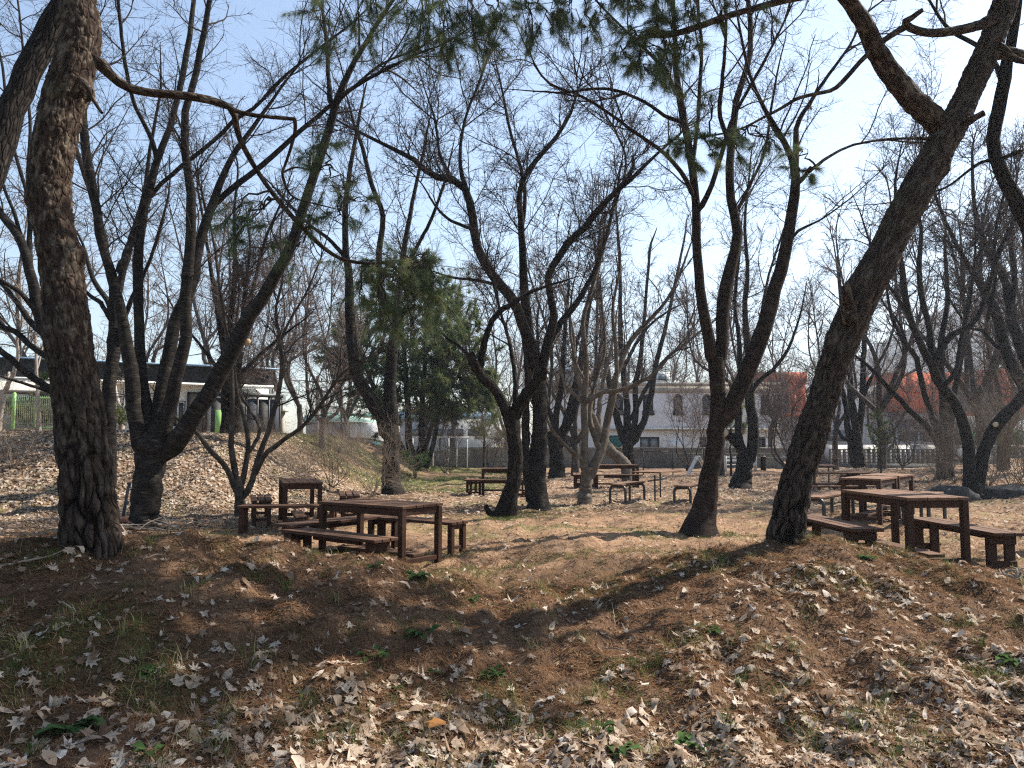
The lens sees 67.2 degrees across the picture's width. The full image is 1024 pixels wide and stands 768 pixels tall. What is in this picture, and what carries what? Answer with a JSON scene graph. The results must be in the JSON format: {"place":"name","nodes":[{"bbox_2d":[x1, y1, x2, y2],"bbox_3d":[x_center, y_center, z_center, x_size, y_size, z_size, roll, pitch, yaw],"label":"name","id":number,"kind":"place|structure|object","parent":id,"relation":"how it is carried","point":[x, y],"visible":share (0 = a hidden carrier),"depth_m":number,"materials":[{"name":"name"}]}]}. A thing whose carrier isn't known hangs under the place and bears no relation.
{"place":"outdoors","nodes":[
{"label":"outdoors","id":0,"kind":"place"},
{"bbox_2d":[0,431,1023,767],"bbox_3d":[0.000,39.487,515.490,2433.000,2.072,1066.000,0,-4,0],"label":"ground","id":1,"kind":"structure","parent":0,"point":[622,519],"depth_m":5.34,"materials":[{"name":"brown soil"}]},
{"bbox_2d":[0,250,39,431],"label":"birch sapling","id":2,"kind":"object","parent":1,"relation":"on","point":[14,369],"visible":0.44,"depth_m":19.86,"materials":[{"name":"white plant"}]},
{"bbox_2d":[0,352,53,468],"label":"dry brush","id":3,"kind":"object","parent":1,"relation":"on","point":[18,426],"visible":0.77,"depth_m":17.48,"materials":[{"name":"brown plant"}]},
{"bbox_2d":[2,392,51,429],"bbox_3d":[-13.928,0.922,20.890,6.151,1.400,0.100,0,-4,0],"label":"wire fence","id":4,"kind":"object","parent":1,"relation":"on","point":[14,404],"visible":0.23,"depth_m":20.89,"materials":[{"name":"metal"}]},
{"bbox_2d":[3,398,53,429],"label":"clipped bush","id":5,"kind":"object","parent":1,"relation":"on","point":[31,409],"visible":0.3,"depth_m":21.82,"materials":[{"name":"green plant"}]},
{"bbox_2d":[0,0,60,192],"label":"leaning pine trunk","id":6,"kind":"object","parent":1,"relation":"on","point":[30,66],"visible":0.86,"depth_m":8.03,"materials":[{"name":"brown plant"}]},
{"bbox_2d":[22,220,42,430],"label":"birch sapling","id":7,"kind":"object","parent":1,"relation":"on","point":[37,362],"visible":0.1,"depth_m":20.25,"materials":[{"name":"white plant"}]},
{"bbox_2d":[0,0,98,393],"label":"cherry tree","id":8,"kind":"object","parent":1,"relation":"on","point":[33,302],"visible":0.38,"depth_m":16.32,"materials":[{"name":"brown plant"}]},
{"bbox_2d":[0,142,132,381],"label":"bare tree","id":9,"kind":"object","parent":1,"relation":"on","point":[13,339],"visible":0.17,"depth_m":32.74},
{"bbox_2d":[34,714,106,736],"bbox_3d":[-2.035,1.590,3.612,0.299,0.073,0.295,0,-4,0],"label":"weed","id":10,"kind":"object","parent":1,"relation":"on","point":[84,723],"visible":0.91,"depth_m":3.56,"materials":[{"name":"green plant"}]},
{"bbox_2d":[13,0,192,484],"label":"cherry tree","id":11,"kind":"object","parent":1,"relation":"on","point":[109,382],"visible":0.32,"depth_m":17.03,"materials":[{"name":"brown plant"}]},
{"bbox_2d":[0,356,288,433],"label":"shed building","id":12,"kind":"structure","parent":1,"relation":"on","point":[194,379],"depth_m":27.02,"materials":[{"name":"white glass"}]},
{"bbox_2d":[93,199,216,362],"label":"bare tree","id":13,"kind":"object","parent":1,"relation":"on","point":[155,352],"visible":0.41,"depth_m":36.48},
{"bbox_2d":[120,515,202,532],"bbox_3d":[-5.902,2.346,12.774,1.248,0.287,1.242,1,-4,-12],"label":"brush pile","id":14,"kind":"object","parent":1,"relation":"on","point":[149,528],"visible":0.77,"depth_m":12.84,"materials":[{"name":"brown wood"}]},
{"bbox_2d":[129,109,328,435],"bbox_3d":[-7.680,-2.905,21.541,5.850,9.661,2.922,-1,-4,10],"label":"bushy tree","id":15,"kind":"object","parent":1,"relation":"on","point":[225,412],"visible":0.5,"depth_m":21.29,"materials":[{"name":"brown plant"}]},
{"bbox_2d":[2,0,473,530],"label":"cherry tree","id":16,"kind":"object","parent":1,"relation":"on","point":[158,440],"visible":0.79,"depth_m":13.46,"materials":[{"name":"brown plant"}]},
{"bbox_2d":[148,177,334,364],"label":"bare tree","id":17,"kind":"object","parent":1,"relation":"on","point":[205,341],"visible":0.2,"depth_m":36.12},
{"bbox_2d":[250,495,272,525],"bbox_3d":[-4.719,2.361,14.462,0.361,0.463,1.508,2,-5,-19],"label":"wooden bench","id":18,"kind":"object","parent":1,"relation":"on","point":[262,499],"visible":0.9,"depth_m":13.82,"materials":[{"name":"brown wood"}]},
{"bbox_2d":[23,0,530,560],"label":"pine tree","id":19,"kind":"object","parent":1,"relation":"on","point":[89,514],"visible":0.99,"depth_m":5.99,"materials":[{"name":"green plant"}]},
{"bbox_2d":[210,202,343,409],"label":"bare tree","id":20,"kind":"object","parent":1,"relation":"on","point":[283,324],"visible":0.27,"depth_m":30.00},
{"bbox_2d":[111,100,446,516],"bbox_3d":[-4.633,-1.538,15.072,6.156,8.939,3.620,-2,-5,26],"label":"slender tree","id":21,"kind":"object","parent":1,"relation":"on","point":[239,489],"visible":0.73,"depth_m":15.50,"materials":[{"name":"brown plant"}]},
{"bbox_2d":[237,504,336,533],"bbox_3d":[-3.750,2.259,12.916,1.602,0.462,0.362,0,-4,-5],"label":"wooden bench","id":22,"kind":"object","parent":1,"relation":"on","point":[243,520],"visible":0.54,"depth_m":12.78,"materials":[{"name":"brown wood"}]},
{"bbox_2d":[278,478,322,522],"bbox_3d":[-3.859,2.137,13.978,0.664,0.782,1.609,2,-5,-19],"label":"wooden table","id":23,"kind":"object","parent":1,"relation":"on","point":[287,484],"visible":0.84,"depth_m":13.36,"materials":[{"name":"brown wood"}]},
{"bbox_2d":[268,433,333,480],"bbox_3d":[-5.411,1.915,19.372,1.662,1.515,1.628,-3,-5,37],"label":"dry brush","id":24,"kind":"object","parent":1,"relation":"on","point":[304,463],"visible":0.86,"depth_m":19.35,"materials":[{"name":"brown plant"}]},
{"bbox_2d":[244,197,362,433],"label":"bare tree","id":25,"kind":"object","parent":1,"relation":"on","point":[290,359],"visible":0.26,"depth_m":39.97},
{"bbox_2d":[269,415,348,470],"bbox_3d":[-5.644,1.623,21.394,2.078,1.894,2.035,-3,-5,35],"label":"dry brush","id":26,"kind":"object","parent":1,"relation":"on","point":[302,443],"visible":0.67,"depth_m":21.32,"materials":[{"name":"brown plant"}]},
{"bbox_2d":[266,225,373,449],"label":"bare tree","id":27,"kind":"object","parent":1,"relation":"on","point":[308,367],"visible":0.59,"depth_m":26.05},
{"bbox_2d":[278,393,380,488],"bbox_3d":[-5.160,1.644,21.460,3.145,2.916,2.719,2,-5,-26],"label":"bare shrub","id":28,"kind":"object","parent":1,"relation":"on","point":[332,485],"visible":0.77,"depth_m":21.34,"materials":[{"name":"brown plant"}]},
{"bbox_2d":[273,514,387,546],"bbox_3d":[-2.461,2.120,10.771,0.372,0.461,1.810,-3,-5,38],"label":"wooden bench","id":29,"kind":"object","parent":1,"relation":"on","point":[373,521],"visible":0.43,"depth_m":10.71,"materials":[{"name":"brown wood"}]},
{"bbox_2d":[281,527,397,556],"bbox_3d":[-2.162,2.071,9.493,1.804,0.462,0.373,-3,-5,38],"label":"wooden bench","id":30,"kind":"object","parent":1,"relation":"on","point":[379,543],"visible":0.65,"depth_m":9.37,"materials":[{"name":"brown wood"}]},
{"bbox_2d":[303,399,376,474],"bbox_3d":[-5.339,1.716,23.844,2.909,2.651,2.850,2,-5,-23],"label":"bare shrub","id":31,"kind":"object","parent":1,"relation":"on","point":[343,441],"visible":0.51,"depth_m":23.85,"materials":[{"name":"brown plant"}]},
{"bbox_2d":[295,258,390,435],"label":"bare tree","id":32,"kind":"object","parent":1,"relation":"on","point":[348,411],"visible":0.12,"depth_m":57.85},
{"bbox_2d":[303,412,383,445],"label":"factory building","id":33,"kind":"structure","parent":1,"relation":"on","point":[355,424],"depth_m":69.73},
{"bbox_2d":[262,56,477,494],"bbox_3d":[-4.030,-3.132,21.972,6.076,13.171,3.917,0,-4,0],"label":"cherry tree","id":34,"kind":"object","parent":1,"relation":"on","point":[390,402],"visible":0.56,"depth_m":21.54,"materials":[{"name":"brown plant"}]},
{"bbox_2d":[319,397,440,496],"bbox_3d":[-3.500,1.718,20.497,3.324,3.030,3.257,1,-4,-9],"label":"bare shrub","id":35,"kind":"object","parent":1,"relation":"on","point":[377,453],"visible":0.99,"depth_m":20.33,"materials":[{"name":"brown plant"}]},
{"bbox_2d":[318,498,442,563],"bbox_3d":[-1.722,1.927,10.004,1.509,0.781,0.763,-3,-5,35],"label":"wooden table","id":36,"kind":"object","parent":1,"relation":"on","point":[400,509],"visible":0.85,"depth_m":9.83,"materials":[{"name":"brown wood"}]},
{"bbox_2d":[310,246,506,467],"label":"conifer tree","id":37,"kind":"object","parent":1,"relation":"on","point":[443,376],"visible":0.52,"depth_m":36.38,"materials":[{"name":"green plant"}]},
{"bbox_2d":[400,446,431,478],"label":"leafy shrub","id":38,"kind":"object","parent":1,"relation":"on","point":[421,460],"visible":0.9,"depth_m":31.26,"materials":[{"name":"green plant"}]},
{"bbox_2d":[377,516,467,554],"bbox_3d":[-1.282,2.138,10.893,1.405,0.462,0.361,-3,-5,35],"label":"wooden bench","id":39,"kind":"object","parent":1,"relation":"on","point":[454,524],"visible":0.8,"depth_m":10.63,"materials":[{"name":"brown wood"}]},
{"bbox_2d":[379,225,505,446],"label":"bare tree","id":40,"kind":"object","parent":1,"relation":"on","point":[473,330],"visible":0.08,"depth_m":48.12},
{"bbox_2d":[398,391,494,473],"bbox_3d":[-3.282,2.311,36.121,4.822,4.471,4.170,-1,-4,8],"label":"bare shrub","id":41,"kind":"object","parent":1,"relation":"on","point":[447,437],"visible":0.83,"depth_m":35.74,"materials":[{"name":"brown plant"}]},
{"bbox_2d":[399,412,495,449],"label":"blue roofed hall","id":42,"kind":"structure","parent":1,"relation":"on","point":[471,441],"depth_m":87.76,"materials":[{"name":"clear glass"}]},
{"bbox_2d":[357,199,582,518],"bbox_3d":[-0.894,-0.647,15.874,4.484,7.307,4.075,0,-4,0],"label":"leaning tree","id":43,"kind":"object","parent":1,"relation":"on","point":[511,415],"visible":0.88,"depth_m":15.12,"materials":[{"name":"brown plant"}]},
{"bbox_2d":[467,365,509,467],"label":"young pine","id":44,"kind":"object","parent":1,"relation":"on","point":[484,432],"visible":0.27,"depth_m":41.83,"materials":[{"name":"green plant"}]},
{"bbox_2d":[460,383,521,467],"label":"bare shrub","id":45,"kind":"object","parent":1,"relation":"on","point":[496,432],"visible":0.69,"depth_m":40.05,"materials":[{"name":"brown plant"}]},
{"bbox_2d":[281,0,718,512],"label":"tall tree","id":46,"kind":"object","parent":1,"relation":"on","point":[534,469],"visible":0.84,"depth_m":17.82,"materials":[{"name":"brown plant"}]},
{"bbox_2d":[454,239,565,446],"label":"bare tree","id":47,"kind":"object","parent":1,"relation":"on","point":[519,367],"visible":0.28,"depth_m":49.49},
{"bbox_2d":[0,428,1023,767],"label":"leaf litter","id":48,"kind":"object","parent":1,"relation":"on","point":[552,752],"visible":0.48,"depth_m":4.28,"materials":[{"name":"plant"}]},
{"bbox_2d":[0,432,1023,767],"bbox_3d":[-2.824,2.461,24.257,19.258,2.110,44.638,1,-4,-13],"label":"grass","id":49,"kind":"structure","parent":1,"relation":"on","point":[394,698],"depth_m":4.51,"materials":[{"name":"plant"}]},
{"bbox_2d":[521,203,622,478],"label":"thick tree","id":50,"kind":"object","parent":1,"relation":"on","point":[556,463],"visible":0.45,"depth_m":31.85,"materials":[{"name":"brown plant"}]},
{"bbox_2d":[499,150,651,476],"bbox_3d":[2.561,-2.586,34.333,6.868,14.206,7.594,0,-4,-1],"label":"bare tree","id":51,"kind":"object","parent":1,"relation":"on","point":[574,439],"visible":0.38,"depth_m":33.62,"materials":[{"name":"plant"}]},
{"bbox_2d":[527,255,631,480],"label":"leaning pale tree","id":52,"kind":"object","parent":1,"relation":"on","point":[615,455],"visible":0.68,"depth_m":29.72,"materials":[{"name":"brown plant"}]},
{"bbox_2d":[559,262,671,381],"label":"bare tree","id":53,"kind":"object","parent":1,"relation":"on","point":[628,375],"visible":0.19,"depth_m":56.17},
{"bbox_2d":[592,464,638,487],"bbox_3d":[3.350,3.035,25.244,1.507,0.782,0.752,0,-4,-3],"label":"wooden table","id":54,"kind":"object","parent":1,"relation":"on","point":[633,467],"visible":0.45,"depth_m":24.93,"materials":[{"name":"brown wood"}]},
{"bbox_2d":[448,447,787,468],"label":"block wall","id":55,"kind":"structure","parent":1,"relation":"on","point":[475,456],"depth_m":44.71,"materials":[{"name":"concrete"}]},
{"bbox_2d":[609,481,645,503],"bbox_3d":[2.920,2.752,19.448,0.469,0.520,1.603,-2,-5,29],"label":"steel bench","id":56,"kind":"object","parent":1,"relation":"on","point":[623,485],"visible":0.91,"depth_m":19.14,"materials":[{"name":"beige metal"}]},
{"bbox_2d":[535,160,760,504],"bbox_3d":[3.401,-1.403,19.375,6.228,9.336,4.077,-2,-5,28],"label":"pale tree","id":57,"kind":"object","parent":1,"relation":"on","point":[588,475],"visible":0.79,"depth_m":19.09,"materials":[{"name":"brown plant"}]},
{"bbox_2d":[582,201,716,470],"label":"vase tree","id":58,"kind":"object","parent":1,"relation":"on","point":[629,432],"visible":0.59,"depth_m":39.11,"materials":[{"name":"brown plant"}]},
{"bbox_2d":[631,469,681,500],"bbox_3d":[3.720,2.586,19.661,0.752,0.751,1.760,-2,-5,29],"label":"steel table","id":59,"kind":"object","parent":1,"relation":"on","point":[659,471],"visible":0.89,"depth_m":19.14,"materials":[{"name":"beige wood"}]},
{"bbox_2d":[642,450,673,474],"bbox_3d":[6.225,3.358,32.840,1.304,1.050,0.040,0,-4,0],"label":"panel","id":60,"kind":"object","parent":1,"relation":"on","point":[657,454],"visible":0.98,"depth_m":32.86,"materials":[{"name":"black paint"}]},
{"bbox_2d":[546,356,780,446],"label":"white building","id":61,"kind":"structure","parent":1,"relation":"on","point":[657,420],"depth_m":51.98,"materials":[{"name":"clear glass"}]},
{"bbox_2d":[630,278,703,381],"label":"bare tree","id":62,"kind":"object","parent":1,"relation":"on","point":[675,367],"visible":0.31,"depth_m":57.90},
{"bbox_2d":[642,334,744,470],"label":"bare tree","id":63,"kind":"object","parent":1,"relation":"on","point":[694,413],"visible":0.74,"depth_m":41.51,"materials":[{"name":"brown plant"}]},
{"bbox_2d":[641,215,798,476],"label":"bare tree","id":64,"kind":"object","parent":1,"relation":"on","point":[729,382],"visible":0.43,"depth_m":35.40,"materials":[{"name":"plant"}]},
{"bbox_2d":[668,268,780,381],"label":"bare tree","id":65,"kind":"object","parent":1,"relation":"on","point":[698,366],"visible":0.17,"depth_m":59.64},
{"bbox_2d":[485,0,982,538],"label":"cherry tree","id":66,"kind":"object","parent":1,"relation":"on","point":[701,516],"visible":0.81,"depth_m":13.37,"materials":[{"name":"brown plant"}]},
{"bbox_2d":[723,392,747,475],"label":"young pine","id":67,"kind":"object","parent":1,"relation":"on","point":[744,425],"visible":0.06,"depth_m":33.76,"materials":[{"name":"green plant"}]},
{"bbox_2d":[506,0,1023,546],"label":"pine tree","id":68,"kind":"object","parent":1,"relation":"on","point":[864,288],"visible":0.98,"depth_m":7.64,"materials":[{"name":"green plant"}]},
{"bbox_2d":[727,266,808,446],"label":"bare tree","id":69,"kind":"object","parent":1,"relation":"on","point":[783,346],"visible":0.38,"depth_m":48.14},
{"bbox_2d":[706,107,831,489],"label":"forked tree","id":70,"kind":"object","parent":1,"relation":"on","point":[741,478],"visible":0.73,"depth_m":25.14,"materials":[{"name":"brown plant"}]},
{"bbox_2d":[742,336,844,466],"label":"bare tree","id":71,"kind":"object","parent":1,"relation":"on","point":[775,414],"visible":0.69,"depth_m":35.81,"materials":[{"name":"plant"}]},
{"bbox_2d":[755,341,869,463],"bbox_3d":[15.092,0.928,39.565,5.649,7.822,6.210,4,-6,-40],"label":"bare shrub","id":72,"kind":"object","parent":1,"relation":"on","point":[789,414],"visible":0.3,"depth_m":40.00,"materials":[{"name":"brown plant"}]},
{"bbox_2d":[769,234,892,470],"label":"bare tree","id":73,"kind":"object","parent":1,"relation":"on","point":[837,420],"visible":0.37,"depth_m":40.01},
{"bbox_2d":[809,491,854,515],"bbox_3d":[6.000,2.343,14.616,0.469,0.517,2.010,-4,-6,40],"label":"bench","id":74,"kind":"object","parent":1,"relation":"on","point":[821,497],"visible":0.55,"depth_m":14.43,"materials":[{"name":"beige wood"}]},
{"bbox_2d":[813,471,875,489],"bbox_3d":[7.950,2.627,19.458,1.907,0.830,1.401,0,-4,-1],"label":"picnic table","id":75,"kind":"object","parent":1,"relation":"on","point":[848,474],"visible":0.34,"depth_m":19.15,"materials":[{"name":"brown wood"}]},
{"bbox_2d":[807,514,883,547],"bbox_3d":[4.019,1.944,9.630,0.373,0.461,1.759,0,-4,-3],"label":"wooden bench","id":76,"kind":"object","parent":1,"relation":"on","point":[855,532],"visible":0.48,"depth_m":9.11,"materials":[{"name":"brown wood"}]},
{"bbox_2d":[840,476,897,524],"bbox_3d":[6.499,2.091,13.981,0.681,0.801,1.156,-4,-6,40],"label":"wooden table","id":77,"kind":"object","parent":1,"relation":"on","point":[878,482],"visible":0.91,"depth_m":13.66,"materials":[{"name":"beige wood"}]},
{"bbox_2d":[818,447,935,467],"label":"fence","id":78,"kind":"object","parent":1,"relation":"on","point":[844,463],"depth_m":45.70,"materials":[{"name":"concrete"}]},
{"bbox_2d":[836,325,919,450],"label":"bare tree","id":79,"kind":"object","parent":1,"relation":"on","point":[868,409],"visible":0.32,"depth_m":43.67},
{"bbox_2d":[833,208,924,467],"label":"twin stem tree","id":80,"kind":"object","parent":1,"relation":"on","point":[853,439],"visible":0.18,"depth_m":37.99,"materials":[{"name":"brown plant"}]},
{"bbox_2d":[864,408,899,472],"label":"young pine","id":81,"kind":"object","parent":1,"relation":"on","point":[876,415],"visible":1,"depth_m":29.82,"materials":[{"name":"green plant"}]},
{"bbox_2d":[860,473,914,518],"bbox_3d":[7.282,2.147,14.903,0.682,0.792,1.156,-4,-6,40],"label":"wooden table","id":82,"kind":"object","parent":1,"relation":"on","point":[905,477],"visible":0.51,"depth_m":14.66,"materials":[{"name":"beige wood"}]},
{"bbox_2d":[754,369,1023,457],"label":"orange building","id":83,"kind":"structure","parent":1,"relation":"on","point":[865,440],"depth_m":74.02,"materials":[{"name":"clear glass"}]},
{"bbox_2d":[804,183,978,469],"bbox_3d":[17.828,-2.382,36.065,7.870,13.570,7.376,-1,-4,10],"label":"bare tree","id":84,"kind":"object","parent":1,"relation":"on","point":[894,384],"visible":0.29,"depth_m":35.09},
{"bbox_2d":[853,357,951,469],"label":"bare shrub","id":85,"kind":"object","parent":1,"relation":"on","point":[917,427],"visible":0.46,"depth_m":42.99,"materials":[{"name":"brown plant"}]},
{"bbox_2d":[841,489,970,566],"bbox_3d":[4.779,1.751,9.445,0.742,0.822,1.511,0,-4,-4],"label":"wooden table","id":86,"kind":"object","parent":1,"relation":"on","point":[896,499],"visible":0.8,"depth_m":8.80,"materials":[{"name":"beige wood"}]},
{"bbox_2d":[825,444,992,463],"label":"white wall","id":87,"kind":"structure","parent":1,"relation":"on","point":[841,446],"depth_m":51.71,"materials":[{"name":"paint"}]},
{"bbox_2d":[813,191,1021,479],"bbox_3d":[13.695,-1.450,25.956,7.670,10.456,4.106,0,-4,0],"label":"spreading tree","id":88,"kind":"object","parent":1,"relation":"on","point":[901,335],"visible":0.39,"depth_m":25.82,"materials":[{"name":"brown plant"}]},
{"bbox_2d":[821,25,1023,499],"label":"cherry tree","id":89,"kind":"object","parent":1,"relation":"on","point":[974,477],"visible":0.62,"depth_m":19.88,"materials":[{"name":"brown plant"}]},
{"bbox_2d":[884,410,976,481],"bbox_3d":[13.860,2.124,25.344,2.909,2.651,2.850,1,-4,-12],"label":"thicket bush","id":90,"kind":"object","parent":1,"relation":"on","point":[944,446],"visible":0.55,"depth_m":25.36,"materials":[{"name":"brown plant"}]},
{"bbox_2d":[848,124,1023,468],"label":"bare tree","id":91,"kind":"object","parent":1,"relation":"on","point":[996,360],"visible":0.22,"depth_m":30.30,"materials":[{"name":"plant"}]},
{"bbox_2d":[851,0,1023,261],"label":"edge tree","id":92,"kind":"object","parent":1,"relation":"on","point":[1011,190],"visible":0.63,"depth_m":10.46,"materials":[{"name":"brown plant"}]},
{"bbox_2d":[887,394,1007,482],"bbox_3d":[13.609,1.759,24.078,3.257,3.030,3.324,2,-5,-28],"label":"thicket bush","id":93,"kind":"object","parent":1,"relation":"on","point":[942,464],"visible":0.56,"depth_m":24.17,"materials":[{"name":"brown plant"}]},
{"bbox_2d":[927,485,981,501],"bbox_3d":[11.072,2.926,19.453,1.434,0.735,1.040,0,-4,0],"label":"boulder","id":94,"kind":"object","parent":1,"relation":"on","point":[959,491],"visible":0.42,"depth_m":19.11,"materials":[{"name":"stone"}]},
{"bbox_2d":[886,163,1023,471],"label":"bare tree","id":95,"kind":"object","parent":1,"relation":"on","point":[988,352],"visible":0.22,"depth_m":33.37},
{"bbox_2d":[908,335,1009,461],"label":"bare tree","id":96,"kind":"object","parent":1,"relation":"on","point":[950,386],"visible":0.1,"depth_m":43.56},
{"bbox_2d":[895,112,1023,390],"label":"curving tree","id":97,"kind":"object","parent":1,"relation":"on","point":[1009,292],"visible":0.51,"depth_m":23.30,"materials":[{"name":"brown plant"}]},
{"bbox_2d":[895,373,1023,485],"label":"thicket bush","id":98,"kind":"object","parent":1,"relation":"on","point":[955,462],"visible":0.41,"depth_m":22.55,"materials":[{"name":"brown plant"}]},
{"bbox_2d":[914,517,1023,570],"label":"wooden bench","id":99,"kind":"object","parent":1,"relation":"on","point":[995,537],"visible":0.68,"depth_m":8.97,"materials":[{"name":"brown wood"}]},
{"bbox_2d":[926,359,1023,486],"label":"thicket bush","id":100,"kind":"object","parent":1,"relation":"on","point":[1008,451],"visible":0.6,"depth_m":21.22,"materials":[{"name":"brown plant"}]},
{"bbox_2d":[941,365,1023,486],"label":"thicket bush","id":101,"kind":"object","parent":1,"relation":"on","point":[986,420],"visible":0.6,"depth_m":21.09,"materials":[{"name":"brown plant"}]},
{"bbox_2d":[949,148,1023,378],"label":"bare tree","id":102,"kind":"object","parent":1,"relation":"on","point":[1009,275],"visible":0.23,"depth_m":28.07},
{"bbox_2d":[951,367,1023,484],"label":"thicket bush","id":103,"kind":"object","parent":1,"relation":"on","point":[1015,438],"visible":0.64,"depth_m":20.83,"materials":[{"name":"brown plant"}]},
{"bbox_2d":[955,296,1023,468],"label":"bare tree","id":104,"kind":"object","parent":1,"relation":"on","point":[989,396],"visible":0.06,"depth_m":36.02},
{"bbox_2d":[984,484,1023,498],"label":"boulder","id":105,"kind":"object","parent":1,"relation":"on","point":[1003,491],"visible":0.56,"depth_m":19.45,"materials":[{"name":"stone"}]},
{"bbox_2d":[0,0,1023,437],"label":"sky","id":106,"kind":"structure","parent":0,"point":[842,129],"materials":[{"name":"blue"}]},
{"bbox_2d":[497,277,1022,443],"bbox_3d":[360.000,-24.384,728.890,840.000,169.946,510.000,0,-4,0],"label":"hill","id":107,"kind":"structure","parent":0,"point":[893,352],"depth_m":658.30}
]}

